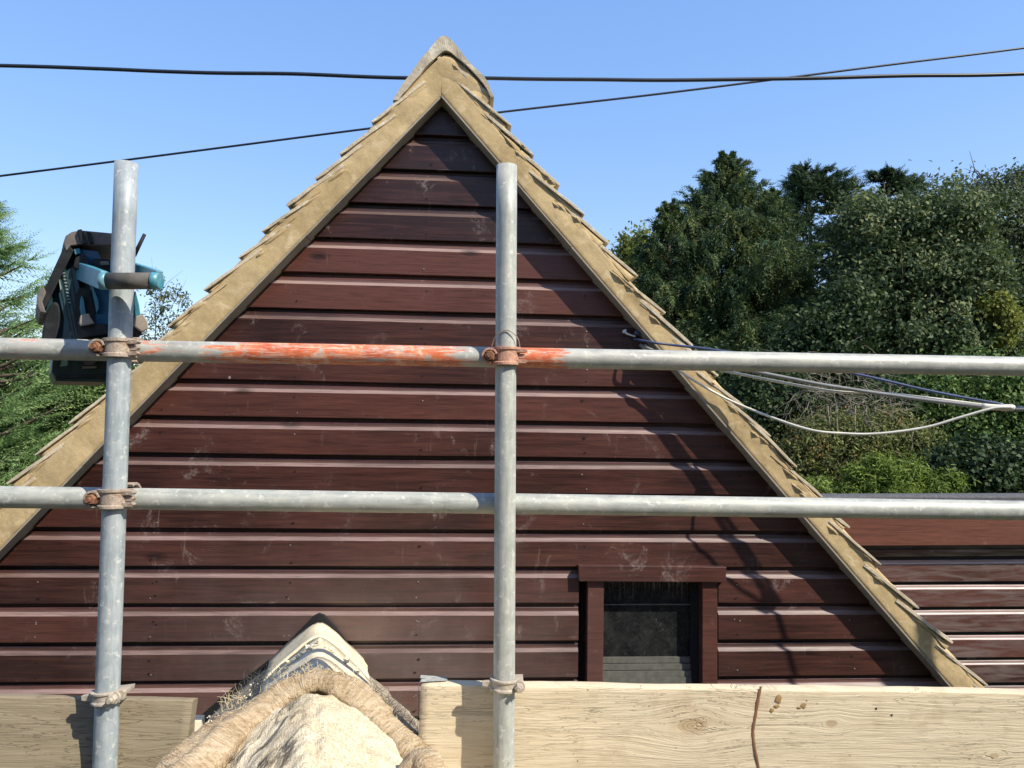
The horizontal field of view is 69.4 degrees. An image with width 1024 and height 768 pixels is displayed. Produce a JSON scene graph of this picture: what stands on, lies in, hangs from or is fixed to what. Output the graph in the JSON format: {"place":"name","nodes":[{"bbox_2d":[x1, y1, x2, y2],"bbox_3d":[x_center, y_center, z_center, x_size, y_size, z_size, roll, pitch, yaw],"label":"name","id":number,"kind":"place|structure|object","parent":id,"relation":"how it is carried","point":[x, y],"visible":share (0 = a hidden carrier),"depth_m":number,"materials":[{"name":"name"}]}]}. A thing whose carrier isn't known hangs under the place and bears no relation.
{"place":"outdoors","nodes":[
{"label":"outdoors","id":0,"kind":"place"},
{"bbox_2d":[0,64,1023,81],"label":"overhead cable","id":1,"kind":"object","parent":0,"point":[517,78],"visible":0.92,"depth_m":4.19,"materials":[{"name":"black rubber"}]},
{"bbox_2d":[0,47,1023,176],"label":"overhead cable","id":2,"kind":"object","parent":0,"point":[505,111],"visible":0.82,"depth_m":4.49,"materials":[{"name":"black rubber"}]},
{"bbox_2d":[0,0,1023,416],"label":"sky","id":3,"kind":"structure","parent":0,"point":[616,161],"materials":[{"name":"blue"}]},
{"label":"ground","id":4,"kind":"structure","parent":0,"visible":0},
{"bbox_2d":[0,200,103,485],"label":"conifer tree","id":5,"kind":"object","parent":4,"relation":"on","point":[10,406],"visible":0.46,"depth_m":7.71,"materials":[{"name":"green plant"}]},
{"bbox_2d":[0,317,137,483],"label":"shrub","id":6,"kind":"object","parent":4,"relation":"on","point":[77,404],"visible":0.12,"depth_m":8.26,"materials":[{"name":"green plant"}]},
{"bbox_2d":[37,257,192,364],"bbox_3d":[-8.113,1.417,14.903,4.097,7.732,2.211,0,-3,0],"label":"broadleaf tree","id":7,"kind":"object","parent":4,"relation":"on","point":[163,308],"visible":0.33,"depth_m":15.05,"materials":[{"name":"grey plant"}]},
{"bbox_2d":[92,160,138,767],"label":"scaffold standard","id":8,"kind":"object","parent":4,"relation":"on","point":[113,521],"visible":0.98,"depth_m":1.59,"materials":[{"name":"grey metal"}]},
{"bbox_2d":[0,694,197,767],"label":"toe board","id":9,"kind":"object","parent":8,"relation":"attached to","point":[45,731],"visible":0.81,"depth_m":1.61,"materials":[{"name":"grey wood"}]},
{"bbox_2d":[35,229,163,385],"bbox_3d":[-0.989,-0.181,1.736,0.208,0.357,0.583,2,-4,-38],"label":"site radio","id":10,"kind":"object","parent":8,"relation":"attached to","point":[72,298],"visible":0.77,"depth_m":1.71,"materials":[{"name":"teal plastic"}]},
{"bbox_2d":[81,684,134,706],"bbox_3d":[-0.870,0.667,1.583,0.093,0.026,0.077,-4,-3,0],"label":"board clip","id":11,"kind":"object","parent":8,"relation":"attached to","point":[93,698],"visible":0.98,"depth_m":1.56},
{"bbox_2d":[83,482,140,508],"bbox_3d":[-0.865,0.249,1.625,0.104,0.059,0.126,0,-3,0],"label":"scaffold coupler","id":12,"kind":"object","parent":8,"relation":"attached to","point":[113,499],"visible":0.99,"depth_m":1.58,"materials":[{"name":"metal"}]},
{"bbox_2d":[88,337,142,363],"bbox_3d":[-0.864,-0.077,1.643,0.104,0.059,0.126,0,-3,0],"label":"scaffold coupler","id":13,"kind":"object","parent":8,"relation":"attached to","point":[116,347],"visible":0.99,"depth_m":1.60,"materials":[{"name":"metal"}]},
{"bbox_2d":[0,36,987,721],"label":"timber house","id":14,"kind":"structure","parent":4,"relation":"on","point":[382,232],"depth_m":2.78,"materials":[{"name":"brown wood"}]},
{"bbox_2d":[194,613,418,731],"bbox_3d":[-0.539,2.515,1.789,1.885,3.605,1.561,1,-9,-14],"label":"roof","id":15,"kind":"structure","parent":14,"relation":"attached to","point":[319,639],"depth_m":2.44,"materials":[{"name":"tile"}]},
{"bbox_2d":[155,661,444,767],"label":"hessian sacking","id":16,"kind":"object","parent":15,"relation":"on","point":[347,721],"visible":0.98,"depth_m":1.59,"materials":[{"name":"fabric"}]},
{"bbox_2d":[622,329,641,336],"bbox_3d":[0.460,-0.194,2.831,0.074,0.030,0.023,0,-3,2],"label":"cable hook","id":17,"kind":"object","parent":14,"relation":"attached to","point":[637,332],"visible":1,"depth_m":2.82,"materials":[{"name":"grey metal"}]},
{"bbox_2d":[641,347,982,403],"bbox_3d":[1.070,-0.033,2.613,1.220,0.245,0.042,-1,-3,17],"label":"service cable","id":18,"kind":"object","parent":17,"relation":"hanging from","point":[791,384],"visible":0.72,"depth_m":2.62,"materials":[{"name":"grey plastic"}]},
{"bbox_2d":[633,338,1023,407],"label":"service cable","id":19,"kind":"object","parent":17,"relation":"hanging from","point":[856,374],"visible":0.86,"depth_m":2.54,"materials":[{"name":"blue plastic"}]},
{"bbox_2d":[982,403,1014,410],"bbox_3d":[1.600,0.075,2.437,0.097,0.026,0.020,-1,-3,20],"label":"cable joint","id":20,"kind":"object","parent":19,"relation":"attached to","point":[985,405],"visible":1,"depth_m":2.43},
{"bbox_2d":[645,344,1012,434],"bbox_3d":[1.075,0.010,2.636,1.194,0.343,0.101,-1,-3,17],"label":"service cable","id":21,"kind":"object","parent":17,"relation":"hanging from","point":[848,433],"visible":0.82,"depth_m":2.56,"materials":[{"name":"grey plastic"}]},
{"bbox_2d":[639,343,1023,410],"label":"service cable","id":22,"kind":"object","parent":17,"relation":"hanging from","point":[868,391],"visible":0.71,"depth_m":2.56,"materials":[{"name":"grey plastic"}]},
{"bbox_2d":[577,564,725,683],"bbox_3d":[0.518,1.036,2.824,0.563,0.704,0.140,1,-3,-4],"label":"window","id":23,"kind":"structure","parent":14,"relation":"in","point":[643,624],"depth_m":2.83,"materials":[{"name":"brown wood"}]},
{"bbox_2d":[5,348,989,472],"bbox_3d":[-3.669,0.411,29.966,68.601,9.885,7.450,0,-3,0],"label":"wood","id":24,"kind":"object","parent":4,"relation":"on","point":[831,397],"depth_m":28.41,"materials":[{"name":"plant"}]},
{"bbox_2d":[493,162,516,767],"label":"scaffold standard","id":25,"kind":"object","parent":4,"relation":"on","point":[505,496],"visible":0.96,"depth_m":1.67,"materials":[{"name":"grey metal"}]},
{"bbox_2d":[482,674,524,693],"bbox_3d":[-0.019,0.673,1.663,0.096,0.026,0.077,2,-3,0],"label":"board clip","id":26,"kind":"object","parent":25,"relation":"attached to","point":[516,684],"visible":0.97,"depth_m":1.64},
{"bbox_2d":[482,346,527,365],"bbox_3d":[-0.017,-0.062,1.722,0.104,0.059,0.126,0,-3,0],"label":"scaffold coupler","id":27,"kind":"object","parent":25,"relation":"attached to","point":[505,355],"visible":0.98,"depth_m":1.68,"materials":[{"name":"metal"}]},
{"bbox_2d":[491,329,519,346],"bbox_3d":[-0.014,-0.103,1.689,0.068,0.041,0.019,0,-3,0],"label":"tie wire","id":28,"kind":"object","parent":25,"relation":"attached to","point":[506,330],"visible":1,"depth_m":1.69,"materials":[{"name":"grey metal"}]},
{"bbox_2d":[0,486,1023,519],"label":"guard rail","id":29,"kind":"object","parent":25,"relation":"attached to","point":[35,497],"visible":0.93,"depth_m":1.72,"materials":[{"name":"grey metal"}]},
{"bbox_2d":[0,338,1023,375],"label":"guard rail","id":30,"kind":"object","parent":25,"relation":"attached to","point":[244,352],"visible":0.91,"depth_m":1.74,"materials":[{"name":"grey metal"}]},
{"bbox_2d":[417,675,1023,767],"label":"toe board","id":31,"kind":"object","parent":25,"relation":"attached to","point":[569,724],"visible":0.94,"depth_m":1.75,"materials":[{"name":"brown wood"}]},
{"bbox_2d":[608,220,654,287],"bbox_3d":[4.472,0.261,23.131,3.002,10.905,3.011,2,-4,-32],"label":"broadleaf tree","id":32,"kind":"object","parent":4,"relation":"on","point":[621,254],"visible":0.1,"depth_m":22.95,"materials":[{"name":"green plant"}]},
{"bbox_2d":[624,197,736,347],"bbox_3d":[3.766,0.478,17.404,3.496,9.869,3.914,0,-3,0],"label":"conifer tree","id":33,"kind":"object","parent":4,"relation":"on","point":[652,261],"visible":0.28,"depth_m":17.24,"materials":[{"name":"green plant"}]},
{"bbox_2d":[624,149,861,453],"bbox_3d":[5.387,-0.185,18.137,6.308,11.271,6.480,0,-3,0],"label":"conifer tree","id":34,"kind":"object","parent":4,"relation":"on","point":[728,192],"visible":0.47,"depth_m":17.04,"materials":[{"name":"green plant"}]},
{"bbox_2d":[715,186,836,395],"bbox_3d":[6.556,0.232,18.487,3.466,10.474,3.671,0,-3,0],"label":"conifer tree","id":35,"kind":"object","parent":4,"relation":"on","point":[773,189],"visible":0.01,"depth_m":17.89,"materials":[{"name":"green plant"}]},
{"bbox_2d":[718,343,851,451],"bbox_3d":[4.096,2.228,11.385,2.380,5.742,1.433,0,-3,0],"label":"shrub","id":36,"kind":"object","parent":4,"relation":"on","point":[763,396],"visible":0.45,"depth_m":11.15,"materials":[{"name":"green plant"}]},
{"bbox_2d":[682,262,889,399],"bbox_3d":[4.787,1.443,14.032,4.702,7.589,2.198,0,-3,0],"label":"shrub","id":37,"kind":"object","parent":4,"relation":"on","point":[838,322],"visible":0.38,"depth_m":13.63,"materials":[{"name":"green plant"}]},
{"bbox_2d":[776,157,883,430],"bbox_3d":[9.016,-0.457,21.003,4.230,12.113,4.276,0,-3,0],"label":"cypress tree","id":38,"kind":"object","parent":4,"relation":"on","point":[814,184],"visible":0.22,"depth_m":20.75,"materials":[{"name":"green plant"}]},
{"bbox_2d":[762,337,939,479],"bbox_3d":[5.078,2.179,10.409,2.893,5.743,1.905,-1,-3,17],"label":"dead shrub","id":39,"kind":"object","parent":4,"relation":"on","point":[853,402],"visible":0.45,"depth_m":10.53,"materials":[{"name":"brown plant"}]},
{"bbox_2d":[770,397,954,492],"bbox_3d":[4.895,2.616,10.480,2.971,4.878,1.536,0,-3,0],"label":"shrub","id":40,"kind":"object","parent":4,"relation":"on","point":[804,460],"visible":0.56,"depth_m":10.26,"materials":[{"name":"green plant"}]},
{"bbox_2d":[826,161,938,481],"bbox_3d":[10.282,-0.246,20.258,3.334,11.615,3.562,0,-3,0],"label":"cypress tree","id":41,"kind":"object","parent":4,"relation":"on","point":[889,176],"visible":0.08,"depth_m":19.97,"materials":[{"name":"green plant"}]},
{"bbox_2d":[802,445,980,493],"bbox_3d":[4.590,2.868,9.063,2.278,4.229,0.979,0,-3,0],"label":"shrub","id":42,"kind":"object","parent":4,"relation":"on","point":[872,473],"visible":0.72,"depth_m":9.07,"materials":[{"name":"green plant"}]},
{"bbox_2d":[808,159,1023,425],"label":"broadleaf tree","id":43,"kind":"object","parent":4,"relation":"on","point":[919,255],"visible":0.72,"depth_m":15.38,"materials":[{"name":"green plant"}]},
{"bbox_2d":[819,493,1023,688],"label":"outbuilding","id":44,"kind":"structure","parent":4,"relation":"on","point":[959,584],"depth_m":4.08,"materials":[{"name":"red-brown stained timber boards"},{"name":"dark grey roofing felt"}]},
{"bbox_2d":[846,337,1023,450],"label":"shrub","id":45,"kind":"object","parent":4,"relation":"on","point":[1006,390],"visible":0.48,"depth_m":11.76,"materials":[{"name":"green plant"}]},
{"bbox_2d":[913,421,1023,492],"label":"shrub","id":46,"kind":"object","parent":4,"relation":"on","point":[997,466],"visible":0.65,"depth_m":9.28,"materials":[{"name":"green plant"}]},
{"bbox_2d":[940,151,1023,344],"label":"broadleaf tree","id":47,"kind":"object","parent":4,"relation":"on","point":[995,184],"visible":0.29,"depth_m":16.83,"materials":[{"name":"green plant"}]},
{"bbox_2d":[973,288,1023,356],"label":"shrub","id":48,"kind":"object","parent":4,"relation":"on","point":[1005,316],"visible":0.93,"depth_m":14.94,"materials":[{"name":"green plant"}]}
]}

